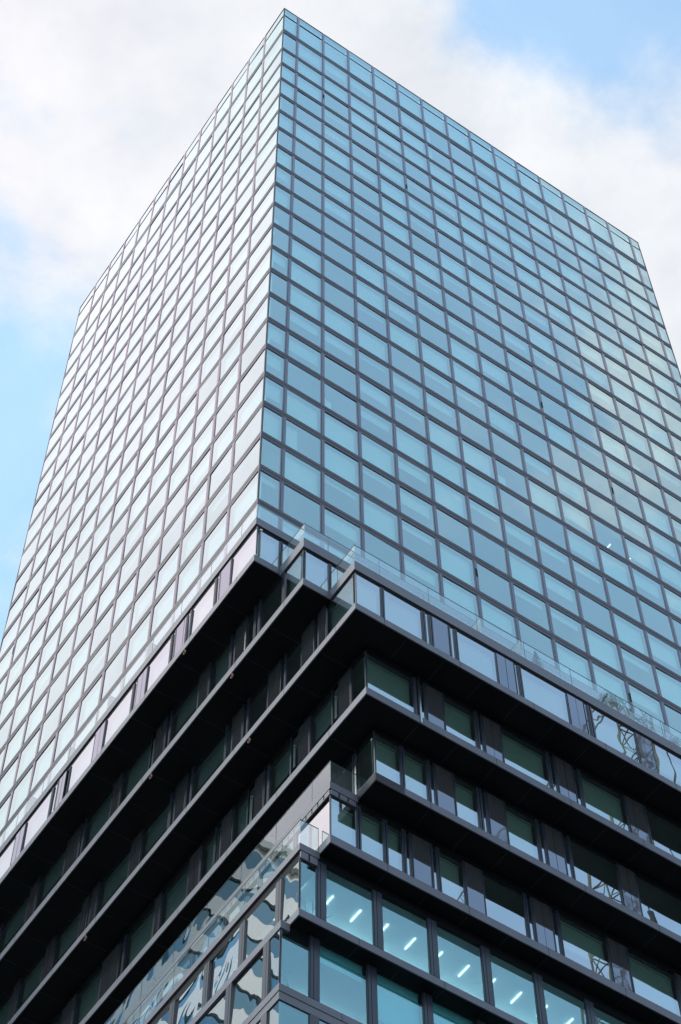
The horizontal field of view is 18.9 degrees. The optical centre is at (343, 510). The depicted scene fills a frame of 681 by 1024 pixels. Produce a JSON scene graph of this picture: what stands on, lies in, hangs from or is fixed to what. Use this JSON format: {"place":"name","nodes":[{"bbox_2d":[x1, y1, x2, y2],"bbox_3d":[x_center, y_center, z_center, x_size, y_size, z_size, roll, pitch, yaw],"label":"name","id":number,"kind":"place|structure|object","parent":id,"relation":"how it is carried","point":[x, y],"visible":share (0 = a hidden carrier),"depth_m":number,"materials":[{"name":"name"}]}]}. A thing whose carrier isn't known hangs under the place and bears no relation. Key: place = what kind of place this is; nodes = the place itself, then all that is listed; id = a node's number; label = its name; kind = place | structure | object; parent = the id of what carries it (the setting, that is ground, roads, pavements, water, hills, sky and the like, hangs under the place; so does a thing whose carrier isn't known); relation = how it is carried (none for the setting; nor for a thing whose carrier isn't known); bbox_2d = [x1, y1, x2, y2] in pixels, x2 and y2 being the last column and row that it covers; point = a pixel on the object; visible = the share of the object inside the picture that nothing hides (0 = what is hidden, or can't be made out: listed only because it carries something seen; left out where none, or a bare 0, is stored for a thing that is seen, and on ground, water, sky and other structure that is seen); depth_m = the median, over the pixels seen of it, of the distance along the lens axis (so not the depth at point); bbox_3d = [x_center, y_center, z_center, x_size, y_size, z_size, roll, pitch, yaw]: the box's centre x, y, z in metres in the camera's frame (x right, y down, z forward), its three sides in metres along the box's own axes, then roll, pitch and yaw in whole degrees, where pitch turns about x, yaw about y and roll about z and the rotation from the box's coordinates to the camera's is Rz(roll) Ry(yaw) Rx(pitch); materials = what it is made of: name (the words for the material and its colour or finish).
{"place":"outdoors","nodes":[
{"label":"outdoors","id":0,"kind":"place"},
{"bbox_2d":[0,8,680,1023],"bbox_3d":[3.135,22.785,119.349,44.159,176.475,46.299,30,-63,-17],"label":"office tower","id":1,"kind":"structure","parent":0,"point":[358,500],"depth_m":116.90,"materials":[{"name":"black glass"}]},
{"bbox_2d":[148,617,170,651],"bbox_3d":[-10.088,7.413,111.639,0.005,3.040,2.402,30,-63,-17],"label":"window","id":2,"kind":"structure","parent":1,"relation":"in","point":[166,627],"depth_m":112.35,"materials":[{"name":"white glass"}]},
{"bbox_2d":[173,582,197,623],"bbox_3d":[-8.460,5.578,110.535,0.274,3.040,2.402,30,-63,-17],"label":"window","id":3,"kind":"structure","parent":1,"relation":"in","point":[192,593],"depth_m":111.29,"materials":[{"name":"white glass"}]},
{"bbox_2d":[200,549,223,588],"bbox_3d":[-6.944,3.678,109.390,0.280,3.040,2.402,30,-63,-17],"label":"window","id":4,"kind":"structure","parent":1,"relation":"in","point":[218,560],"depth_m":110.15,"materials":[{"name":"white glass"}]},
{"bbox_2d":[227,507,255,553],"bbox_3d":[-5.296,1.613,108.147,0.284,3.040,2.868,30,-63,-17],"label":"window","id":5,"kind":"structure","parent":1,"relation":"in","point":[252,516],"depth_m":108.92,"materials":[{"name":"white glass"}]},
{"bbox_2d":[228,472,257,534],"bbox_3d":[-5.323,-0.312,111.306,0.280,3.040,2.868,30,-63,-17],"label":"window","id":6,"kind":"structure","parent":1,"relation":"in","point":[248,496],"depth_m":111.29,"materials":[{"name":"white glass"}]},
{"bbox_2d":[231,439,259,499],"bbox_3d":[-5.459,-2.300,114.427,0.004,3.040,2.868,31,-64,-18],"label":"window","id":7,"kind":"structure","parent":1,"relation":"in","point":[250,462],"depth_m":114.46,"materials":[{"name":"white glass"}]},
{"bbox_2d":[234,407,261,465],"bbox_3d":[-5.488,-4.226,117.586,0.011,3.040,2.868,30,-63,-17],"label":"window","id":8,"kind":"structure","parent":1,"relation":"in","point":[253,428],"depth_m":117.63,"materials":[{"name":"white glass"}]},
{"bbox_2d":[258,506,277,528],"bbox_3d":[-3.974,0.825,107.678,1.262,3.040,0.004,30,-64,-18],"label":"window","id":9,"kind":"structure","parent":1,"relation":"in","point":[265,515],"depth_m":108.42,"materials":[{"name":"blue glass"}]},
{"bbox_2d":[268,1001,278,1023],"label":"window","id":10,"kind":"structure","parent":1,"relation":"in","point":[273,1014],"depth_m":77.45,"materials":[{"name":"blue glass"}]},
{"bbox_2d":[281,965,288,986],"bbox_3d":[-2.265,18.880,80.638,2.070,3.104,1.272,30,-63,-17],"label":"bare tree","id":11,"kind":"object","parent":1,"relation":"on","point":[285,978],"visible":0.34,"depth_m":80.83,"materials":[{"name":"plant"}]},
{"bbox_2d":[283,484,319,531],"bbox_3d":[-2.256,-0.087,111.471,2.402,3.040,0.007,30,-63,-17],"label":"window","id":12,"kind":"structure","parent":1,"relation":"in","point":[303,509],"depth_m":111.48,"materials":[{"name":"blue glass"}]},
{"bbox_2d":[283,520,319,545],"bbox_3d":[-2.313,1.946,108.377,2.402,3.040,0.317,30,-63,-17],"label":"window","id":13,"kind":"structure","parent":1,"relation":"in","point":[288,528],"depth_m":109.16,"materials":[{"name":"blue glass"}]},
{"bbox_2d":[284,451,319,497],"bbox_3d":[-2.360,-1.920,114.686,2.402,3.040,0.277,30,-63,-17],"label":"window","id":14,"kind":"structure","parent":1,"relation":"in","point":[297,471],"depth_m":114.65,"materials":[{"name":"blue glass"}]},
{"bbox_2d":[286,419,319,463],"bbox_3d":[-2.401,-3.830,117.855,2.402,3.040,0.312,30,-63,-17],"label":"window","id":15,"kind":"structure","parent":1,"relation":"in","point":[302,441],"depth_m":117.80,"materials":[{"name":"blue glass"}]},
{"bbox_2d":[287,389,319,432],"bbox_3d":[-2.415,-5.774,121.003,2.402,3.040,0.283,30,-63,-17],"label":"window","id":16,"kind":"structure","parent":1,"relation":"in","point":[299,408],"depth_m":120.98,"materials":[{"name":"blue glass"}]},
{"bbox_2d":[288,361,320,402],"bbox_3d":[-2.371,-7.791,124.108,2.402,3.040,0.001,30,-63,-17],"label":"window","id":17,"kind":"structure","parent":1,"relation":"in","point":[298,378],"depth_m":124.14,"materials":[{"name":"blue glass"}]},
{"bbox_2d":[289,309,320,347],"bbox_3d":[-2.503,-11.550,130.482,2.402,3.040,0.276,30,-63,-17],"label":"window","id":18,"kind":"structure","parent":1,"relation":"in","point":[299,324],"depth_m":130.46,"materials":[{"name":"blue glass"}]},
{"bbox_2d":[289,334,320,374],"bbox_3d":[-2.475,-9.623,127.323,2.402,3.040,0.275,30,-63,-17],"label":"window","id":19,"kind":"structure","parent":1,"relation":"in","point":[300,351],"depth_m":127.28,"materials":[{"name":"blue glass"}]},
{"bbox_2d":[290,284,320,321],"bbox_3d":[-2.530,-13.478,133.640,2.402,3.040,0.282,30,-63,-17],"label":"window","id":20,"kind":"structure","parent":1,"relation":"in","point":[300,299],"depth_m":133.62,"materials":[{"name":"blue glass"}]},
{"bbox_2d":[301,893,341,917],"bbox_3d":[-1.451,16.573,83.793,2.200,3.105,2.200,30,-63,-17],"label":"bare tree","id":21,"kind":"object","parent":1,"relation":"on","point":[314,907],"visible":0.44,"depth_m":84.28,"materials":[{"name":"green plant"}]},
{"bbox_2d":[325,330,355,368],"bbox_3d":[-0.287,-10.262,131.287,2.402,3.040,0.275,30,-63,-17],"label":"window","id":22,"kind":"structure","parent":1,"relation":"in","point":[334,345],"depth_m":131.26,"materials":[{"name":"blue glass"}]},
{"bbox_2d":[325,356,355,395],"bbox_3d":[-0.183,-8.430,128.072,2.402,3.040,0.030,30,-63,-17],"label":"window","id":23,"kind":"structure","parent":1,"relation":"in","point":[336,373],"depth_m":128.09,"materials":[{"name":"blue glass"}]},
{"bbox_2d":[325,383,356,424],"bbox_3d":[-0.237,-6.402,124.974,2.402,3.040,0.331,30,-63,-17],"label":"window","id":24,"kind":"structure","parent":1,"relation":"in","point":[336,401],"depth_m":124.91,"materials":[{"name":"blue glass"}]},
{"bbox_2d":[325,412,357,454],"bbox_3d":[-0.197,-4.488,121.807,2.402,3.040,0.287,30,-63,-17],"label":"window","id":25,"kind":"structure","parent":1,"relation":"in","point":[336,430],"depth_m":121.75,"materials":[{"name":"blue glass"}]},
{"bbox_2d":[325,443,358,486],"bbox_3d":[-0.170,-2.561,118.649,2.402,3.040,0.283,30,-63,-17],"label":"window","id":26,"kind":"structure","parent":1,"relation":"in","point":[336,461],"depth_m":118.58,"materials":[{"name":"blue glass"}]},
{"bbox_2d":[325,474,359,520],"bbox_3d":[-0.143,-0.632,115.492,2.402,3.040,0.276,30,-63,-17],"label":"window","id":27,"kind":"structure","parent":1,"relation":"in","point":[337,494],"depth_m":115.44,"materials":[{"name":"blue glass"}]},
{"bbox_2d":[325,508,360,556],"bbox_3d":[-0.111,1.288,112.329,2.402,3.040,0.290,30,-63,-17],"label":"window","id":28,"kind":"structure","parent":1,"relation":"in","point":[337,528],"depth_m":112.32,"materials":[{"name":"blue glass"}]},
{"bbox_2d":[325,544,360,563],"bbox_3d":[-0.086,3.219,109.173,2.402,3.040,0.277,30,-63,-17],"label":"window","id":29,"kind":"structure","parent":1,"relation":"in","point":[331,549],"depth_m":110.10,"materials":[{"name":"blue glass"}]},
{"bbox_2d":[359,351,389,389],"bbox_3d":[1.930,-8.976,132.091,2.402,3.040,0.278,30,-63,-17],"label":"window","id":30,"kind":"structure","parent":1,"relation":"in","point":[368,366],"depth_m":132.03,"materials":[{"name":"blue glass"}]},
{"bbox_2d":[360,377,390,416],"bbox_3d":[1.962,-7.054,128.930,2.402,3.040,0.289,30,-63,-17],"label":"window","id":31,"kind":"structure","parent":1,"relation":"in","point":[374,396],"depth_m":128.88,"materials":[{"name":"blue glass"}]},
{"bbox_2d":[360,404,392,445],"bbox_3d":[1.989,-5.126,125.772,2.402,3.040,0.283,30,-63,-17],"label":"window","id":32,"kind":"structure","parent":1,"relation":"in","point":[371,422],"depth_m":125.74,"materials":[{"name":"blue glass"}]},
{"bbox_2d":[361,433,394,476],"bbox_3d":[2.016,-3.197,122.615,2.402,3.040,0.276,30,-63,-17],"label":"window","id":33,"kind":"structure","parent":1,"relation":"in","point":[373,452],"depth_m":122.58,"materials":[{"name":"blue glass"}]},
{"bbox_2d":[362,464,396,508],"bbox_3d":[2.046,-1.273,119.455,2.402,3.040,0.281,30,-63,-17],"label":"window","id":34,"kind":"structure","parent":1,"relation":"in","point":[374,483],"depth_m":119.39,"materials":[{"name":"blue glass"}]},
{"bbox_2d":[363,496,398,543],"bbox_3d":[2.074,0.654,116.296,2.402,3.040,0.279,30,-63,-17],"label":"window","id":35,"kind":"structure","parent":1,"relation":"in","point":[376,517],"depth_m":116.26,"materials":[{"name":"blue glass"}]},
{"bbox_2d":[364,530,400,579],"bbox_3d":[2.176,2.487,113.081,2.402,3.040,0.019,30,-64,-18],"label":"window","id":36,"kind":"structure","parent":1,"relation":"in","point":[378,548],"depth_m":113.18,"materials":[{"name":"blue glass"}]},
{"bbox_2d":[393,371,423,409],"bbox_3d":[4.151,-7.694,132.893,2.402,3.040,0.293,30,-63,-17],"label":"window","id":37,"kind":"structure","parent":1,"relation":"in","point":[403,387],"depth_m":132.87,"materials":[{"name":"blue glass"}]},
{"bbox_2d":[394,398,425,437],"bbox_3d":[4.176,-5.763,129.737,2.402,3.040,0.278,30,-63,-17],"label":"window","id":38,"kind":"structure","parent":1,"relation":"in","point":[407,416],"depth_m":129.70,"materials":[{"name":"blue glass"}]},
{"bbox_2d":[396,426,428,467],"bbox_3d":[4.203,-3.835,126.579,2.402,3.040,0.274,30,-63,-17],"label":"window","id":39,"kind":"structure","parent":1,"relation":"in","point":[408,444],"depth_m":126.54,"materials":[{"name":"blue glass"}]},
{"bbox_2d":[398,455,430,497],"bbox_3d":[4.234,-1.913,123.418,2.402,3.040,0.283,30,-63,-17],"label":"window","id":40,"kind":"structure","parent":1,"relation":"in","point":[410,474],"depth_m":123.39,"materials":[{"name":"blue glass"}]},
{"bbox_2d":[400,487,434,531],"bbox_3d":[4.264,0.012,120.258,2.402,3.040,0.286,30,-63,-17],"label":"window","id":41,"kind":"structure","parent":1,"relation":"in","point":[412,506],"depth_m":120.21,"materials":[{"name":"blue glass"}]},
{"bbox_2d":[402,519,436,565],"bbox_3d":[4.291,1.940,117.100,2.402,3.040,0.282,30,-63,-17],"label":"window","id":42,"kind":"structure","parent":1,"relation":"in","point":[417,541],"depth_m":117.06,"materials":[{"name":"blue glass"}]},
{"bbox_2d":[404,553,439,600],"bbox_3d":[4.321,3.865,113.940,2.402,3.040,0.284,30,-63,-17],"label":"window","id":43,"kind":"structure","parent":1,"relation":"in","point":[423,574],"depth_m":113.97,"materials":[{"name":"blue glass"}]},
{"bbox_2d":[426,392,456,429],"bbox_3d":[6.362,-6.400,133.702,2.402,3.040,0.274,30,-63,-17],"label":"window","id":44,"kind":"structure","parent":1,"relation":"in","point":[437,408],"depth_m":133.68,"materials":[{"name":"blue glass"}]},
{"bbox_2d":[428,419,460,458],"bbox_3d":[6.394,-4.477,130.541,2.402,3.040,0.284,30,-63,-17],"label":"window","id":45,"kind":"structure","parent":1,"relation":"in","point":[439,435],"depth_m":130.49,"materials":[{"name":"blue glass"}]},
{"bbox_2d":[431,447,463,488],"bbox_3d":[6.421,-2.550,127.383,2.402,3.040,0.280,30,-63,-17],"label":"window","id":46,"kind":"structure","parent":1,"relation":"in","point":[443,465],"depth_m":127.34,"materials":[{"name":"blue glass"}]},
{"bbox_2d":[434,477,467,519],"bbox_3d":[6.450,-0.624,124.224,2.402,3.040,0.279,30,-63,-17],"label":"window","id":47,"kind":"structure","parent":1,"relation":"in","point":[447,496],"depth_m":124.18,"materials":[{"name":"blue glass"}]},
{"bbox_2d":[436,508,470,552],"bbox_3d":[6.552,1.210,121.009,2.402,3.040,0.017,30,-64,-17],"label":"window","id":48,"kind":"structure","parent":1,"relation":"in","point":[450,528],"depth_m":121.01,"materials":[{"name":"blue glass"}]},
{"bbox_2d":[439,541,474,587],"bbox_3d":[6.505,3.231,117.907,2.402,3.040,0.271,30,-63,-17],"label":"window","id":49,"kind":"structure","parent":1,"relation":"in","point":[455,563],"depth_m":117.86,"materials":[{"name":"blue glass"}]},
{"bbox_2d":[443,577,478,620],"bbox_3d":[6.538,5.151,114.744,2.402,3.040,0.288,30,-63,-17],"label":"window","id":50,"kind":"structure","parent":1,"relation":"in","point":[454,592],"depth_m":114.79,"materials":[{"name":"blue glass"}]},
{"bbox_2d":[462,439,494,479],"bbox_3d":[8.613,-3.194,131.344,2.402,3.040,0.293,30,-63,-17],"label":"window","id":51,"kind":"structure","parent":1,"relation":"in","point":[473,456],"depth_m":131.29,"materials":[{"name":"blue glass"}]},
{"bbox_2d":[466,468,498,509],"bbox_3d":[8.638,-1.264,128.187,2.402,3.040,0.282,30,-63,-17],"label":"window","id":52,"kind":"structure","parent":1,"relation":"in","point":[478,486],"depth_m":128.15,"materials":[{"name":"blue glass"}]},
{"bbox_2d":[469,498,502,540],"bbox_3d":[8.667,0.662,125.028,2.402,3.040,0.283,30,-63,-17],"label":"window","id":53,"kind":"structure","parent":1,"relation":"in","point":[482,517],"depth_m":124.97,"materials":[{"name":"blue glass"}]},
{"bbox_2d":[473,529,507,574],"bbox_3d":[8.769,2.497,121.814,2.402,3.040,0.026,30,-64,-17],"label":"window","id":54,"kind":"structure","parent":1,"relation":"in","point":[486,549],"depth_m":121.84,"materials":[{"name":"blue glass"}]},
{"bbox_2d":[477,563,512,609],"bbox_3d":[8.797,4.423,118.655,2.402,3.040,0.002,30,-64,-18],"label":"window","id":55,"kind":"structure","parent":1,"relation":"in","point":[491,584],"depth_m":118.67,"materials":[{"name":"blue glass"}]},
{"bbox_2d":[481,598,516,643],"bbox_3d":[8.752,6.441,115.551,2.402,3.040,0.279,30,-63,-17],"label":"window","id":56,"kind":"structure","parent":1,"relation":"in","point":[492,614],"depth_m":115.58,"materials":[{"name":"blue glass"}]},
{"bbox_2d":[495,459,527,498],"bbox_3d":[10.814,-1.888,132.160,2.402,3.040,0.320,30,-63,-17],"label":"window","id":57,"kind":"structure","parent":1,"relation":"in","point":[507,476],"depth_m":132.13,"materials":[{"name":"blue glass"}]},
{"bbox_2d":[500,488,532,529],"bbox_3d":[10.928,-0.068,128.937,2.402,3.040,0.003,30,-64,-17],"label":"window","id":58,"kind":"structure","parent":1,"relation":"in","point":[512,506],"depth_m":128.94,"materials":[{"name":"blue glass"}]},
{"bbox_2d":[504,519,537,561],"bbox_3d":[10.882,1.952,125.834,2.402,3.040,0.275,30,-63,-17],"label":"window","id":59,"kind":"structure","parent":1,"relation":"in","point":[519,539],"depth_m":125.80,"materials":[{"name":"blue glass"}]},
{"bbox_2d":[508,550,543,595],"bbox_3d":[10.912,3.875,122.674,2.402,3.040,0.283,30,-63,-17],"label":"window","id":60,"kind":"structure","parent":1,"relation":"in","point":[523,571],"depth_m":122.64,"materials":[{"name":"blue glass"}]},
{"bbox_2d":[513,584,549,630],"bbox_3d":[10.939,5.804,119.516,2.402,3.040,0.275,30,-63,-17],"label":"window","id":61,"kind":"structure","parent":1,"relation":"in","point":[529,606],"depth_m":119.45,"materials":[{"name":"blue glass"}]},
{"bbox_2d":[518,620,555,668],"bbox_3d":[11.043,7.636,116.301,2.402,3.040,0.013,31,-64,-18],"label":"window","id":62,"kind":"structure","parent":1,"relation":"in","point":[530,636],"depth_m":116.40,"materials":[{"name":"blue glass"}]},
{"bbox_2d":[531,651,543,668],"bbox_3d":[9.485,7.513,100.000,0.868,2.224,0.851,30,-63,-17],"label":"conifer shrub","id":63,"kind":"object","parent":1,"relation":"on","point":[535,660],"visible":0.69,"depth_m":100.19,"materials":[{"name":"green plant"}]},
{"bbox_2d":[528,479,560,518],"bbox_3d":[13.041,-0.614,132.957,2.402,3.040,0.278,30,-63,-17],"label":"window","id":64,"kind":"structure","parent":1,"relation":"in","point":[540,496],"depth_m":132.90,"materials":[{"name":"blue glass"}]},
{"bbox_2d":[533,508,566,549],"bbox_3d":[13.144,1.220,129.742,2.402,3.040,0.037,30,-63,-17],"label":"window","id":65,"kind":"structure","parent":1,"relation":"in","point":[546,526],"depth_m":129.79,"materials":[{"name":"blue glass"}]},
{"bbox_2d":[538,539,572,581],"bbox_3d":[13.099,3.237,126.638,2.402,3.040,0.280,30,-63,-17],"label":"window","id":66,"kind":"structure","parent":1,"relation":"in","point":[553,559],"depth_m":126.60,"materials":[{"name":"blue glass"}]},
{"bbox_2d":[544,572,579,616],"bbox_3d":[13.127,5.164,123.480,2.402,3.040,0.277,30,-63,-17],"label":"window","id":67,"kind":"structure","parent":1,"relation":"in","point":[560,593],"depth_m":123.42,"materials":[{"name":"blue glass"}]},
{"bbox_2d":[549,605,585,651],"bbox_3d":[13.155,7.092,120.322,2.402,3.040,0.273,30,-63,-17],"label":"window","id":68,"kind":"structure","parent":1,"relation":"in","point":[565,627],"depth_m":120.27,"materials":[{"name":"blue glass"}]},
{"bbox_2d":[556,642,592,689],"bbox_3d":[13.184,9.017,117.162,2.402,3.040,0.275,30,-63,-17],"label":"window","id":69,"kind":"structure","parent":1,"relation":"in","point":[570,659],"depth_m":117.20,"materials":[{"name":"blue glass"}]},
{"bbox_2d":[561,499,593,538],"bbox_3d":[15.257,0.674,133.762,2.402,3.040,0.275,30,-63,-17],"label":"window","id":70,"kind":"structure","parent":1,"relation":"in","point":[573,516],"depth_m":133.72,"materials":[{"name":"blue glass"}]},
{"bbox_2d":[566,528,600,570],"bbox_3d":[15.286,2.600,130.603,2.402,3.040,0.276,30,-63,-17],"label":"window","id":71,"kind":"structure","parent":1,"relation":"in","point":[580,547],"depth_m":130.55,"materials":[{"name":"blue glass"}]},
{"bbox_2d":[572,559,606,602],"bbox_3d":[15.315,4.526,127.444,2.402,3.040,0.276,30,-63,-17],"label":"window","id":72,"kind":"structure","parent":1,"relation":"in","point":[586,579],"depth_m":127.41,"materials":[{"name":"blue glass"}]},
{"bbox_2d":[579,592,614,636],"bbox_3d":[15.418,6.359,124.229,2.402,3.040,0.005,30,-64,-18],"label":"window","id":73,"kind":"structure","parent":1,"relation":"in","point":[594,613],"depth_m":124.24,"materials":[{"name":"blue glass"}]},
{"bbox_2d":[585,626,622,673],"bbox_3d":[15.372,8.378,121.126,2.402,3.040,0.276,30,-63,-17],"label":"window","id":74,"kind":"structure","parent":1,"relation":"in","point":[601,648],"depth_m":121.07,"materials":[{"name":"blue glass"}]},
{"bbox_2d":[597,693,614,706],"bbox_3d":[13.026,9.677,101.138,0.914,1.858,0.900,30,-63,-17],"label":"round shrub","id":75,"kind":"object","parent":1,"relation":"on","point":[605,700],"visible":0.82,"depth_m":101.44,"materials":[{"name":"green plant"}]},
{"bbox_2d":[592,662,629,709],"bbox_3d":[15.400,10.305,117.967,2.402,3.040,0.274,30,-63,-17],"label":"window","id":76,"kind":"structure","parent":1,"relation":"in","point":[610,682],"depth_m":118.03,"materials":[{"name":"blue glass"}]},
{"bbox_2d":[599,548,633,589],"bbox_3d":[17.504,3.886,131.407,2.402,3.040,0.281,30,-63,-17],"label":"window","id":77,"kind":"structure","parent":1,"relation":"in","point":[613,567],"depth_m":131.35,"materials":[{"name":"blue glass"}]},
{"bbox_2d":[606,580,640,622],"bbox_3d":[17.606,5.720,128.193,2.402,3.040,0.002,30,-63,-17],"label":"window","id":78,"kind":"structure","parent":1,"relation":"in","point":[622,600],"depth_m":128.22,"materials":[{"name":"blue glass"}]},
{"bbox_2d":[613,612,648,656],"bbox_3d":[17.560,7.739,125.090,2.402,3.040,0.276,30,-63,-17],"label":"window","id":79,"kind":"structure","parent":1,"relation":"in","point":[629,633],"depth_m":125.06,"materials":[{"name":"blue glass"}]},
{"bbox_2d":[621,648,657,693],"bbox_3d":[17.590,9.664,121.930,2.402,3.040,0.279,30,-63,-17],"label":"window","id":80,"kind":"structure","parent":1,"relation":"in","point":[637,669],"depth_m":121.87,"materials":[{"name":"blue glass"}]},
{"bbox_2d":[628,683,666,731],"bbox_3d":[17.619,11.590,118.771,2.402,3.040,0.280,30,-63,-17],"label":"window","id":81,"kind":"structure","parent":1,"relation":"in","point":[640,699],"depth_m":118.78,"materials":[{"name":"blue glass"}]},
{"bbox_2d":[632,568,665,608],"bbox_3d":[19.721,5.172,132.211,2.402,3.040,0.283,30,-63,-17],"label":"window","id":82,"kind":"structure","parent":1,"relation":"in","point":[647,587],"depth_m":132.19,"materials":[{"name":"blue glass"}]},
{"bbox_2d":[639,599,674,642],"bbox_3d":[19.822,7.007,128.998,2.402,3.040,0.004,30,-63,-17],"label":"window","id":83,"kind":"structure","parent":1,"relation":"in","point":[654,619],"depth_m":129.00,"materials":[{"name":"blue glass"}]},
{"bbox_2d":[667,735,680,745],"bbox_3d":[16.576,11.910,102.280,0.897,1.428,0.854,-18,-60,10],"label":"round shrub","id":84,"kind":"object","parent":1,"relation":"on","point":[674,741],"visible":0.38,"depth_m":102.47,"materials":[{"name":"green plant"}]},
{"bbox_2d":[0,0,680,645],"label":"sky","id":85,"kind":"structure","parent":0,"point":[101,101],"materials":[{"name":"white"}]}
]}

